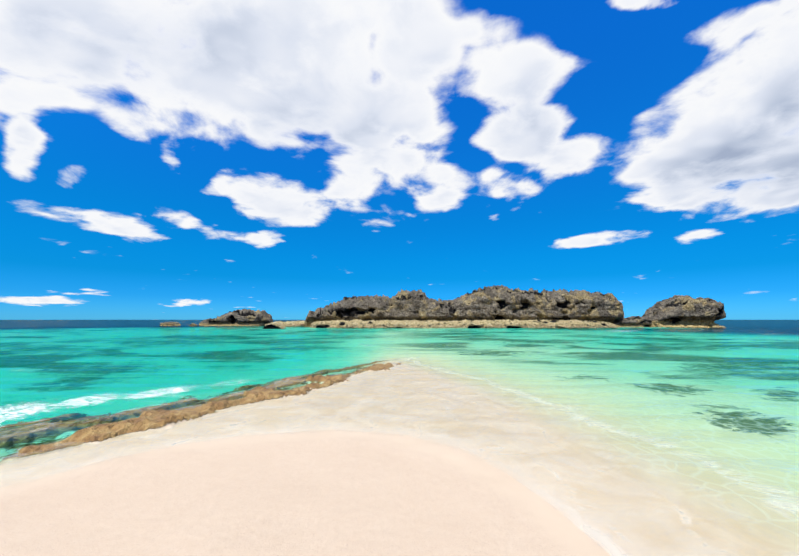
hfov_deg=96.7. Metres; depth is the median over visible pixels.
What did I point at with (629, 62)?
sky
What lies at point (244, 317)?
rock
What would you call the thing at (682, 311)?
stack rock
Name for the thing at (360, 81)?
cloud
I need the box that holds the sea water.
[0,320,798,555]
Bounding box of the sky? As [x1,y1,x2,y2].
[0,0,798,319]
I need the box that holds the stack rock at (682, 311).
[643,295,725,327]
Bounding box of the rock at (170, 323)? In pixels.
[160,321,180,325]
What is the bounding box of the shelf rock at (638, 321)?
[613,316,672,326]
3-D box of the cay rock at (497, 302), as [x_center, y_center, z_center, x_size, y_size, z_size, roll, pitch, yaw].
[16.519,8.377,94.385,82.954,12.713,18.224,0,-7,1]
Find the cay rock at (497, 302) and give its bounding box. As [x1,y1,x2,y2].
[304,285,624,326]
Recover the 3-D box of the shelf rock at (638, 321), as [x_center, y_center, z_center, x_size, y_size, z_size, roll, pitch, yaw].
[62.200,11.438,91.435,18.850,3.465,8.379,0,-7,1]
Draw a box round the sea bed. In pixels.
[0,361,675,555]
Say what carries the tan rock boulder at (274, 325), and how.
in the sea water
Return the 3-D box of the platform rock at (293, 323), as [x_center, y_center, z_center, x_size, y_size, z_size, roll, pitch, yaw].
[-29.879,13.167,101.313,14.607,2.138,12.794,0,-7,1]
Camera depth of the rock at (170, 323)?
106.08 m
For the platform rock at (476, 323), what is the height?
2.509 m
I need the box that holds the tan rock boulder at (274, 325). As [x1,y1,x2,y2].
[263,322,284,328]
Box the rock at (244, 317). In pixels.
[199,308,272,325]
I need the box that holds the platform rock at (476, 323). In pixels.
[310,319,616,327]
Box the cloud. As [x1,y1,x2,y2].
[0,0,798,307]
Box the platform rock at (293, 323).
[269,321,304,326]

